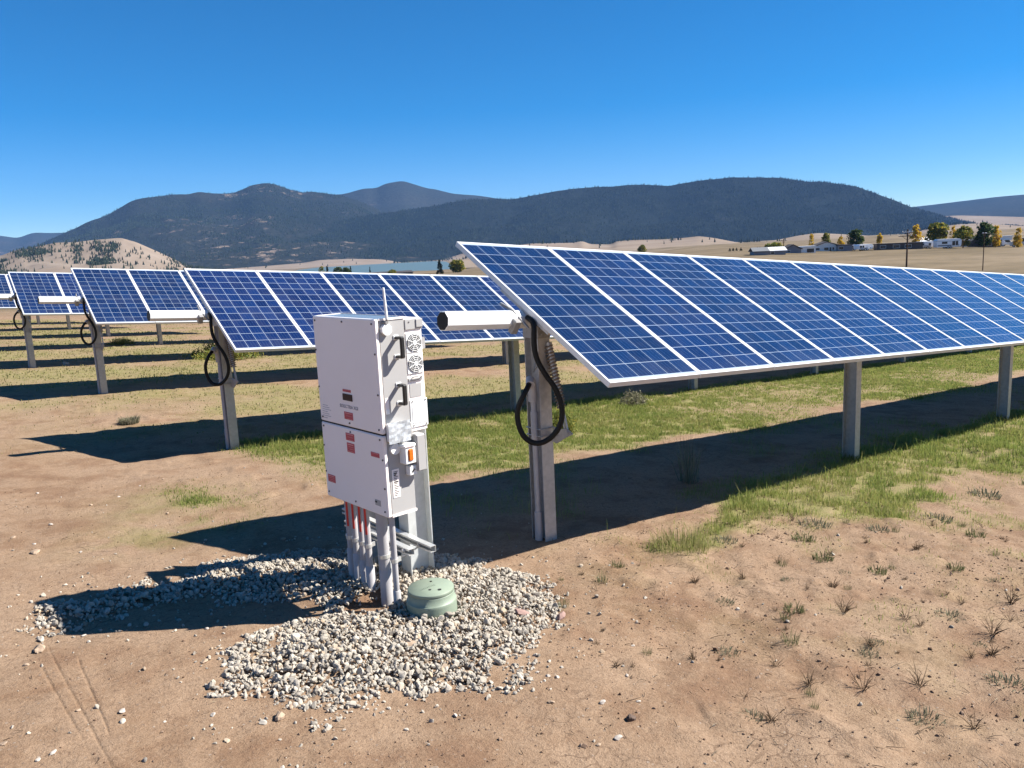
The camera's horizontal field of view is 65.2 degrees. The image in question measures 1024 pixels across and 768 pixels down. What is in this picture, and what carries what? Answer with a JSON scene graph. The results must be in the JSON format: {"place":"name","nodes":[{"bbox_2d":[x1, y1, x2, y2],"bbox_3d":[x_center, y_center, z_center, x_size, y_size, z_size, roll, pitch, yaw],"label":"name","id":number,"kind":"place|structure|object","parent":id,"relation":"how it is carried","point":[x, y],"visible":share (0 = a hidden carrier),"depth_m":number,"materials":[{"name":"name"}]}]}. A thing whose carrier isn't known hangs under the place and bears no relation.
{"place":"outdoors","nodes":[
{"label":"outdoors","id":0,"kind":"place"},
{"bbox_2d":[0,233,62,255],"bbox_3d":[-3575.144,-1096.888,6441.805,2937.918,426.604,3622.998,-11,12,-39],"label":"mountain","id":1,"kind":"structure","parent":0,"point":[8,244],"depth_m":6677.48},
{"bbox_2d":[0,238,190,272],"bbox_3d":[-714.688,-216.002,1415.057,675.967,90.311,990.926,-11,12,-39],"label":"hill","id":2,"kind":"structure","parent":0,"point":[58,264],"depth_m":1372.67,"materials":[{"name":"beige soil"}]},
{"bbox_2d":[0,238,219,274],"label":"forest","id":3,"kind":"object","parent":2,"relation":"on","point":[78,249],"visible":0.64,"depth_m":1383.11,"materials":[{"name":"plant"}]},
{"bbox_2d":[32,183,419,268],"bbox_3d":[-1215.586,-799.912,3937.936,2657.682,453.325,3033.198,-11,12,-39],"label":"mountain","id":4,"kind":"structure","parent":0,"point":[242,260],"depth_m":3449.97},
{"bbox_2d":[36,183,418,262],"bbox_3d":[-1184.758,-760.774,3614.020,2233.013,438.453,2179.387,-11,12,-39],"label":"forest","id":5,"kind":"object","parent":4,"relation":"on","point":[233,249],"visible":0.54,"depth_m":3713.20,"materials":[{"name":"plant"}]},
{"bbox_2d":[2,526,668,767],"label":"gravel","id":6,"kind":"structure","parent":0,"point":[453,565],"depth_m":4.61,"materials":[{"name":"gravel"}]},
{"bbox_2d":[514,608,528,616],"bbox_3d":[0.052,1.377,4.822,0.094,0.067,0.140,-11,12,-39],"label":"rock","id":7,"kind":"object","parent":6,"relation":"on","point":[520,611],"visible":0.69,"depth_m":4.78,"materials":[{"name":"stone"}]},
{"bbox_2d":[228,253,464,269],"bbox_3d":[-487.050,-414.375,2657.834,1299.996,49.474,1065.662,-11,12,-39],"label":"hill","id":8,"kind":"structure","parent":0,"point":[336,262],"depth_m":2588.82,"materials":[{"name":"beige soil"}]},
{"bbox_2d":[223,255,456,268],"bbox_3d":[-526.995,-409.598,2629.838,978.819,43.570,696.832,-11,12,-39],"label":"forest","id":9,"kind":"object","parent":8,"relation":"on","point":[447,258],"visible":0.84,"depth_m":2575.39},
{"bbox_2d":[297,261,451,272],"bbox_3d":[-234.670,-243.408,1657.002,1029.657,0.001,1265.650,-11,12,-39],"label":"lake","id":10,"kind":"structure","parent":0,"point":[423,266],"depth_m":1601.57,"materials":[{"name":"blue liquid"}]},
{"bbox_2d":[336,181,496,212],"bbox_3d":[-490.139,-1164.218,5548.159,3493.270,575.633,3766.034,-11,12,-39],"label":"mountain","id":11,"kind":"structure","parent":0,"point":[393,196],"depth_m":5773.33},
{"bbox_2d":[0,228,1023,767],"bbox_3d":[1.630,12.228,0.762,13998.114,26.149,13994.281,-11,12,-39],"label":"ground","id":12,"kind":"structure","parent":0,"point":[636,486],"depth_m":5.59,"materials":[{"name":"brown soil"}]},
{"bbox_2d":[33,644,44,652],"bbox_3d":[-2.601,1.457,4.407,0.061,0.046,0.077,-11,12,-39],"label":"rock","id":13,"kind":"object","parent":12,"relation":"on","point":[39,648],"visible":1,"depth_m":4.39,"materials":[{"name":"beige stone"}]},
{"bbox_2d":[0,272,88,367],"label":"solar panel row","id":14,"kind":"object","parent":12,"relation":"on","point":[29,288],"visible":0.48,"depth_m":19.37,"materials":[{"name":"glass"}]},
{"bbox_2d":[8,283,110,336],"bbox_3d":[-16.147,-2.981,30.995,10.884,2.974,1.733,-11,12,-39],"label":"solar panel row","id":15,"kind":"object","parent":12,"relation":"on","point":[107,328],"depth_m":31.38,"materials":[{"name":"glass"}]},
{"bbox_2d":[66,315,70,328],"bbox_3d":[-20.467,-3.473,35.035,9.886,2.967,1.733,-11,12,-39],"label":"solar panel row","id":16,"kind":"object","parent":12,"relation":"on","point":[68,321],"depth_m":35.72,"materials":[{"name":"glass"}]},
{"bbox_2d":[0,274,162,344],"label":"solar panel row","id":17,"kind":"object","parent":12,"relation":"on","point":[5,286],"visible":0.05,"depth_m":24.14,"materials":[{"name":"glass"}]},
{"bbox_2d":[105,337,137,345],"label":"bush","id":18,"kind":"object","parent":12,"relation":"on","point":[122,341],"visible":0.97,"depth_m":26.80,"materials":[{"name":"green plant"}]},
{"bbox_2d":[117,414,141,424],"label":"bush","id":19,"kind":"object","parent":12,"relation":"on","point":[135,419],"visible":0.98,"depth_m":12.01,"materials":[{"name":"green plant"}]},
{"bbox_2d":[182,338,266,360],"bbox_3d":[-7.947,-0.945,22.072,2.162,0.675,2.175,6,13,41],"label":"bush","id":20,"kind":"object","parent":12,"relation":"on","point":[195,354],"visible":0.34,"depth_m":21.88,"materials":[{"name":"green plant"}]},
{"bbox_2d":[37,268,508,393],"bbox_3d":[-0.434,-1.667,21.078,20.857,3.712,1.733,-11,12,-39],"label":"solar panel row","id":21,"kind":"object","parent":12,"relation":"on","point":[121,296],"visible":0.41,"depth_m":15.15,"materials":[{"name":"glass"}]},
{"bbox_2d":[275,711,284,720],"bbox_3d":[-1.080,1.536,3.704,0.049,0.040,0.060,0,10,17],"label":"rock","id":22,"kind":"object","parent":12,"relation":"on","point":[280,715],"visible":1,"depth_m":3.69,"materials":[{"name":"beige stone"}]},
{"bbox_2d":[342,429,435,577],"bbox_3d":[-0.854,0.763,5.439,0.432,1.700,1.135,-11,12,-39],"label":"inverter stand","id":23,"kind":"object","parent":12,"relation":"on","point":[416,547],"visible":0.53,"depth_m":5.39,"materials":[{"name":"metal"}]},
{"bbox_2d":[313,287,427,606],"bbox_3d":[-0.829,0.474,5.048,0.364,2.169,0.785,-11,13,-41],"label":"inverter","id":24,"kind":"object","parent":23,"relation":"attached to","point":[373,402],"visible":0.98,"depth_m":4.81,"materials":[{"name":"white"}]},
{"bbox_2d":[366,270,412,273],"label":"barn","id":25,"kind":"structure","parent":12,"relation":"on","point":[405,272],"depth_m":373.18,"materials":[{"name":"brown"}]},
{"bbox_2d":[406,578,457,620],"bbox_3d":[-0.481,1.331,4.809,0.308,0.248,0.308,-11,12,-39],"label":"valve box","id":26,"kind":"object","parent":12,"relation":"on","point":[433,597],"visible":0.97,"depth_m":4.71,"materials":[{"name":"green"}]},
{"bbox_2d":[436,259,443,273],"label":"conifer","id":27,"kind":"object","parent":12,"relation":"on","point":[439,267],"visible":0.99,"depth_m":324.78,"materials":[{"name":"green plant"}]},
{"bbox_2d":[448,259,464,272],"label":"leaf tree","id":28,"kind":"object","parent":12,"relation":"on","point":[458,266],"visible":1,"depth_m":339.00,"materials":[{"name":"green plant"}]},
{"bbox_2d":[0,320,991,457],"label":"grass","id":29,"kind":"structure","parent":12,"relation":"on","point":[135,353],"depth_m":19.06,"materials":[{"name":"plant"}]},
{"bbox_2d":[0,462,1023,767],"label":"grit","id":30,"kind":"object","parent":12,"relation":"on","point":[468,658],"visible":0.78,"depth_m":4.81,"materials":[{"name":"stone"}]},
{"bbox_2d":[0,440,1023,767],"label":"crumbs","id":31,"kind":"object","parent":12,"relation":"on","point":[554,638],"visible":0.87,"depth_m":4.42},
{"bbox_2d":[3,467,1023,767],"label":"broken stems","id":32,"kind":"object","parent":12,"relation":"on","point":[713,637],"visible":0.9,"depth_m":4.63,"materials":[{"name":"plant"}]},
{"bbox_2d":[61,458,1022,682],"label":"grass","id":33,"kind":"structure","parent":12,"relation":"on","point":[550,579],"depth_m":7.17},
{"bbox_2d":[147,268,971,448],"bbox_3d":[8.136,-1.420,20.452,32.824,4.582,1.733,-11,12,-39],"label":"solar panel row","id":34,"kind":"object","parent":12,"relation":"on","point":[256,310],"visible":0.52,"depth_m":11.30,"materials":[{"name":"glass"}]},
{"bbox_2d":[557,611,565,619],"bbox_3d":[0.291,1.397,4.832,0.074,0.048,0.057,-11,12,-39],"label":"rock","id":35,"kind":"object","parent":12,"relation":"on","point":[561,615],"visible":1,"depth_m":4.81,"materials":[{"name":"stone"}]},
{"bbox_2d":[557,597,571,607],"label":"weed","id":36,"kind":"object","parent":12,"relation":"on","point":[558,601],"visible":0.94,"depth_m":4.96,"materials":[{"name":"green plant"}]},
{"bbox_2d":[552,409,578,432],"bbox_3d":[0.659,0.546,11.775,0.662,0.412,0.647,-6,10,-21],"label":"bush","id":37,"kind":"object","parent":12,"relation":"on","point":[570,423],"visible":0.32,"depth_m":11.69,"materials":[{"name":"green plant"}]},
{"bbox_2d":[595,571,607,582],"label":"weed","id":38,"kind":"object","parent":12,"relation":"on","point":[602,578],"visible":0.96,"depth_m":5.44,"materials":[{"name":"beige plant"}]},
{"bbox_2d":[626,714,635,721],"bbox_3d":[0.551,1.556,3.730,0.051,0.038,0.040,-11,12,-39],"label":"rock","id":39,"kind":"object","parent":12,"relation":"on","point":[630,717],"visible":1,"depth_m":3.72,"materials":[{"name":"stone"}]},
{"bbox_2d":[619,390,648,404],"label":"bush","id":40,"kind":"object","parent":12,"relation":"on","point":[636,398],"visible":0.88,"depth_m":14.69,"materials":[{"name":"green plant"}]},
{"bbox_2d":[637,245,646,251],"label":"leaf tree","id":41,"kind":"object","parent":12,"relation":"on","point":[641,248],"visible":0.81,"depth_m":408.18,"materials":[{"name":"green plant"}]},
{"bbox_2d":[645,519,712,555],"bbox_3d":[1.295,1.185,6.155,0.572,0.218,0.556,-3,9,-4],"label":"grass tussock","id":42,"kind":"object","parent":12,"relation":"on","point":[683,540],"depth_m":6.19,"materials":[{"name":"plant"}]},
{"bbox_2d":[661,425,710,483],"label":"tall stalks","id":43,"kind":"object","parent":12,"relation":"on","point":[686,467],"visible":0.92,"depth_m":8.42,"materials":[{"name":"green plant"}]},
{"bbox_2d":[685,646,695,659],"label":"weed","id":44,"kind":"object","parent":12,"relation":"on","point":[693,656],"visible":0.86,"depth_m":4.36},
{"bbox_2d":[383,487,1023,767],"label":"soil clods","id":45,"kind":"object","parent":12,"relation":"on","point":[584,745],"visible":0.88,"depth_m":4.75,"materials":[{"name":"soil"}]},
{"bbox_2d":[710,535,738,544],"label":"weed","id":46,"kind":"object","parent":12,"relation":"on","point":[725,539],"visible":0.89,"depth_m":6.38,"materials":[{"name":"green plant"}]},
{"bbox_2d":[714,596,734,604],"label":"weed","id":47,"kind":"object","parent":12,"relation":"on","point":[729,601],"visible":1,"depth_m":5.13,"materials":[{"name":"plant"}]},
{"bbox_2d":[717,645,740,657],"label":"weed","id":48,"kind":"object","parent":12,"relation":"on","point":[736,651],"visible":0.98,"depth_m":4.46,"materials":[{"name":"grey plant"}]},
{"bbox_2d":[437,242,1023,541],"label":"solar panel row","id":49,"kind":"object","parent":12,"relation":"on","point":[609,318],"visible":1,"depth_m":7.22,"materials":[{"name":"glass"}]},
{"bbox_2d":[742,708,763,722],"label":"weed","id":50,"kind":"object","parent":12,"relation":"on","point":[755,715],"visible":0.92,"depth_m":3.80,"materials":[{"name":"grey plant"}]},
{"bbox_2d":[748,247,769,254],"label":"shed","id":51,"kind":"structure","parent":12,"relation":"on","point":[759,251],"depth_m":202.72,"materials":[{"name":"grey"}]},
{"bbox_2d":[759,705,777,721],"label":"weed","id":52,"kind":"object","parent":12,"relation":"on","point":[769,716],"visible":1,"depth_m":3.77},
{"bbox_2d":[764,242,782,246],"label":"leaf tree","id":53,"kind":"object","parent":12,"relation":"on","point":[776,244],"visible":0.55,"depth_m":280.17,"materials":[{"name":"green plant"}]},
{"bbox_2d":[768,247,786,254],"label":"shed","id":54,"kind":"structure","parent":12,"relation":"on","point":[777,250],"depth_m":204.21,"materials":[{"name":"grey"}]},
{"bbox_2d":[780,626,801,645],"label":"weed","id":55,"kind":"object","parent":12,"relation":"on","point":[787,637],"visible":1,"depth_m":4.54,"materials":[{"name":"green plant"}]},
{"bbox_2d":[784,244,802,252],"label":"house","id":56,"kind":"structure","parent":12,"relation":"on","point":[791,248],"depth_m":216.81,"materials":[{"name":"grey"}]},
{"bbox_2d":[783,600,804,614],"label":"weed","id":57,"kind":"object","parent":12,"relation":"on","point":[789,606],"visible":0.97,"depth_m":5.00,"materials":[{"name":"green plant"}]},
{"bbox_2d":[788,531,813,541],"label":"weed","id":58,"kind":"object","parent":12,"relation":"on","point":[797,536],"visible":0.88,"depth_m":6.45,"materials":[{"name":"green plant"}]},
{"bbox_2d":[798,246,816,252],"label":"carport","id":59,"kind":"object","parent":12,"relation":"on","point":[808,249],"visible":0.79,"depth_m":219.80,"materials":[{"name":"white"}]},
{"bbox_2d":[798,668,818,685],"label":"weed","id":60,"kind":"object","parent":12,"relation":"on","point":[808,682],"visible":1,"depth_m":4.12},
{"bbox_2d":[795,515,834,529],"bbox_3d":[2.597,1.180,6.846,0.371,0.100,0.357,1,10,23],"label":"weed","id":61,"kind":"object","parent":12,"relation":"on","point":[815,522],"visible":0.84,"depth_m":6.86,"materials":[{"name":"grey plant"}]},
{"bbox_2d":[809,549,835,562],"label":"weed","id":62,"kind":"object","parent":12,"relation":"on","point":[816,557],"visible":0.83,"depth_m":5.97,"materials":[{"name":"green plant"}]},
{"bbox_2d":[810,241,837,250],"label":"house","id":63,"kind":"structure","parent":12,"relation":"on","point":[825,246],"depth_m":231.21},
{"bbox_2d":[821,232,830,241],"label":"leaf tree","id":64,"kind":"object","parent":12,"relation":"on","point":[826,237],"visible":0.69,"depth_m":242.55,"materials":[{"name":"green plant"}]},
{"bbox_2d":[823,579,840,587],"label":"weed","id":65,"kind":"object","parent":12,"relation":"on","point":[835,585],"visible":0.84,"depth_m":5.43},
{"bbox_2d":[836,244,852,250],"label":"house","id":66,"kind":"structure","parent":12,"relation":"on","point":[844,247],"depth_m":227.79,"materials":[{"name":"grey"}]},
{"bbox_2d":[834,596,855,612],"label":"weed","id":67,"kind":"object","parent":12,"relation":"on","point":[847,609],"visible":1,"depth_m":5.00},
{"bbox_2d":[846,229,864,243],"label":"leaf tree","id":68,"kind":"object","parent":12,"relation":"on","point":[853,235],"visible":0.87,"depth_m":247.35,"materials":[{"name":"green plant"}]},
{"bbox_2d":[847,666,875,690],"bbox_3d":[1.790,1.510,4.103,0.120,0.124,0.149,-9,11,-34],"label":"weed","id":69,"kind":"object","parent":12,"relation":"on","point":[865,686],"visible":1,"depth_m":4.09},
{"bbox_2d":[854,244,873,250],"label":"camper trailer","id":70,"kind":"object","parent":12,"relation":"on","point":[864,247],"visible":1,"depth_m":224.51,"materials":[{"name":"white"}]},
{"bbox_2d":[857,645,878,657],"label":"weed","id":71,"kind":"object","parent":12,"relation":"on","point":[863,653],"visible":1,"depth_m":4.46,"materials":[{"name":"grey plant"}]},
{"bbox_2d":[867,562,887,575],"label":"weed","id":72,"kind":"object","parent":12,"relation":"on","point":[885,570],"visible":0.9,"depth_m":5.72,"materials":[{"name":"green plant"}]},
{"bbox_2d":[865,522,890,532],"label":"weed","id":73,"kind":"object","parent":12,"relation":"on","point":[880,529],"visible":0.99,"depth_m":6.69,"materials":[{"name":"grey plant"}]},
{"bbox_2d":[876,233,882,243],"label":"leaf tree","id":74,"kind":"object","parent":12,"relation":"on","point":[879,238],"visible":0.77,"depth_m":248.16,"materials":[{"name":"yellow plant"}]},
{"bbox_2d":[873,242,923,249],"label":"mobile home","id":75,"kind":"object","parent":12,"relation":"on","point":[895,246],"visible":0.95,"depth_m":223.03,"materials":[{"name":"brown"}]},
{"bbox_2d":[895,607,913,619],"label":"weed","id":76,"kind":"object","parent":12,"relation":"on","point":[901,616],"visible":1,"depth_m":4.92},
{"bbox_2d":[898,229,916,266],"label":"utility pole","id":77,"kind":"object","parent":12,"relation":"on","point":[907,239],"visible":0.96,"depth_m":142.19,"materials":[{"name":"brown wood"}]},
{"bbox_2d":[909,224,923,241],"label":"leaf tree","id":78,"kind":"object","parent":12,"relation":"on","point":[916,231],"visible":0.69,"depth_m":237.97,"materials":[{"name":"yellow plant"}]},
{"bbox_2d":[906,661,929,686],"bbox_3d":[2.095,1.505,4.132,0.126,0.132,0.127,3,11,31],"label":"weed","id":79,"kind":"object","parent":12,"relation":"on","point":[918,680],"visible":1,"depth_m":4.13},
{"bbox_2d":[902,704,947,727],"bbox_3d":[1.966,1.587,3.829,0.223,0.059,0.232,-1,10,9],"label":"weed","id":80,"kind":"object","parent":12,"relation":"on","point":[924,714],"visible":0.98,"depth_m":3.84,"materials":[{"name":"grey plant"}]},
{"bbox_2d":[921,241,932,248],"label":"camper trailer","id":81,"kind":"object","parent":12,"relation":"on","point":[927,244],"visible":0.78,"depth_m":224.12,"materials":[{"name":"white"}]},
{"bbox_2d":[917,511,953,523],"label":"weed","id":82,"kind":"object","parent":12,"relation":"on","point":[949,520],"visible":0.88,"depth_m":7.14,"materials":[{"name":"grey plant"}]},
{"bbox_2d":[924,222,949,240],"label":"leaf tree","id":83,"kind":"object","parent":12,"relation":"on","point":[936,230],"visible":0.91,"depth_m":242.09,"materials":[{"name":"green plant"}]},
{"bbox_2d":[933,238,961,248],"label":"camper trailer","id":84,"kind":"object","parent":12,"relation":"on","point":[954,242],"visible":0.94,"depth_m":220.19,"materials":[{"name":"white"}]},
{"bbox_2d":[932,606,970,621],"bbox_3d":[2.715,1.430,4.964,0.255,0.060,0.245,-8,11,-30],"label":"weed","id":85,"kind":"object","parent":12,"relation":"on","point":[948,613],"visible":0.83,"depth_m":4.99,"materials":[{"name":"grey plant"}]},
{"bbox_2d":[946,561,964,571],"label":"weed","id":86,"kind":"object","parent":12,"relation":"on","point":[960,568],"visible":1,"depth_m":5.76,"materials":[{"name":"green plant"}]},
{"bbox_2d":[952,225,976,247],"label":"leaf tree","id":87,"kind":"object","parent":12,"relation":"on","point":[963,233],"visible":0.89,"depth_m":224.44,"materials":[{"name":"green plant"}]},
{"bbox_2d":[958,711,984,729],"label":"weed","id":88,"kind":"object","parent":12,"relation":"on","point":[971,724],"visible":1,"depth_m":3.75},
{"bbox_2d":[965,524,985,537],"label":"weed","id":89,"kind":"object","parent":12,"relation":"on","point":[981,535],"visible":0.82,"depth_m":6.67,"materials":[{"name":"green plant"}]},
{"bbox_2d":[968,238,982,246],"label":"house","id":90,"kind":"structure","parent":12,"relation":"on","point":[973,244],"depth_m":236.94,"materials":[{"name":"grey"}]},
{"bbox_2d":[972,222,995,246],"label":"leaf tree","id":91,"kind":"object","parent":12,"relation":"on","point":[983,227],"visible":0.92,"depth_m":224.46,"materials":[{"name":"green plant"}]},
{"bbox_2d":[965,485,1003,499],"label":"weed","id":92,"kind":"object","parent":12,"relation":"on","point":[986,493],"visible":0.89,"depth_m":8.07,"materials":[{"name":"grey plant"}]},
{"bbox_2d":[985,644,1002,655],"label":"weed","id":93,"kind":"object","parent":12,"relation":"on","point":[990,652],"visible":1,"depth_m":4.49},
{"bbox_2d":[983,617,1008,635],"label":"weed","id":94,"kind":"object","parent":12,"relation":"on","point":[995,631],"visible":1,"depth_m":4.70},
{"bbox_2d":[992,225,1001,246],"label":"leaf tree","id":95,"kind":"object","parent":12,"relation":"on","point":[996,240],"visible":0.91,"depth_m":226.22,"materials":[{"name":"yellow plant"}]},
{"bbox_2d":[977,669,1023,693],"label":"weed","id":96,"kind":"object","parent":12,"relation":"on","point":[1010,680],"visible":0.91,"depth_m":4.16,"materials":[{"name":"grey plant"}]},
{"bbox_2d":[1001,585,1022,603],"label":"weed","id":97,"kind":"object","parent":12,"relation":"on","point":[1010,600],"visible":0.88,"depth_m":5.22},
{"bbox_2d":[1012,227,1022,246],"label":"leaf tree","id":98,"kind":"object","parent":12,"relation":"on","point":[1018,241],"visible":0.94,"depth_m":218.61,"materials":[{"name":"yellow plant"}]},
{"bbox_2d":[0,0,1023,237],"label":"sky","id":99,"kind":"structure","parent":0,"point":[105,105],"materials":[{"name":"blue"}]},
{"bbox_2d":[141,345,1023,529],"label":"grass","id":100,"kind":"structure","parent":0,"point":[455,430],"depth_m":13.06,"materials":[{"name":"plant"}]},
{"bbox_2d":[294,177,955,260],"bbox_3d":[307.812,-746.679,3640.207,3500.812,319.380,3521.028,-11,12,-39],"label":"mountain","id":101,"kind":"structure","parent":0,"point":[665,205],"depth_m":3412.34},
{"bbox_2d":[290,176,1022,258],"bbox_3d":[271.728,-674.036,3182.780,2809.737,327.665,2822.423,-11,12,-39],"label":"forest","id":102,"kind":"object","parent":101,"relation":"on","point":[758,224],"visible":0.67,"depth_m":3319.03,"materials":[{"name":"plant"}]},
{"bbox_2d":[459,233,865,267],"bbox_3d":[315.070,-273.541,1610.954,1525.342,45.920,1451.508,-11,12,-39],"label":"hill","id":103,"kind":"structure","parent":0,"point":[631,245],"depth_m":1490.54,"materials":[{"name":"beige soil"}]},
{"bbox_2d":[459,230,890,259],"bbox_3d":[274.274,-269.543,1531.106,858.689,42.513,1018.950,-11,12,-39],"label":"forest","id":104,"kind":"object","parent":103,"relation":"on","point":[671,240],"visible":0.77,"depth_m":1794.45,"materials":[{"name":"plant"}]},
{"bbox_2d":[430,382,1023,538],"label":"grass","id":105,"kind":"structure","parent":0,"point":[891,436],"depth_m":10.18,"materials":[{"name":"plant"}]},
{"bbox_2d":[556,401,1023,645],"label":"grass","id":106,"kind":"structure","parent":0,"point":[993,442],"depth_m":8.64,"materials":[{"name":"plant"}]},
{"bbox_2d":[910,223,1023,233],"bbox_3d":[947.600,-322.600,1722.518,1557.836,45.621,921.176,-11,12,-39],"label":"hill","id":107,"kind":"structure","parent":0,"point":[972,226],"depth_m":1842.78,"materials":[{"name":"beige soil"}]},
{"bbox_2d":[899,220,1010,234],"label":"forest","id":108,"kind":"object","parent":107,"relation":"on","point":[926,228],"visible":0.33,"depth_m":2028.59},
{"bbox_2d":[915,195,1023,216],"bbox_3d":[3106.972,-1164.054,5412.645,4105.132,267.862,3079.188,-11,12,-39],"label":"mountain","id":109,"kind":"structure","parent":0,"point":[1007,206],"depth_m":5550.47,"materials":[{"name":"stone"}]},
{"bbox_2d":[948,216,1023,225],"bbox_3d":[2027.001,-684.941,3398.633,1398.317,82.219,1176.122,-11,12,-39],"label":"hill","id":110,"kind":"structure","parent":0,"point":[1001,220],"depth_m":3494.48,"materials":[{"name":"beige soil"}]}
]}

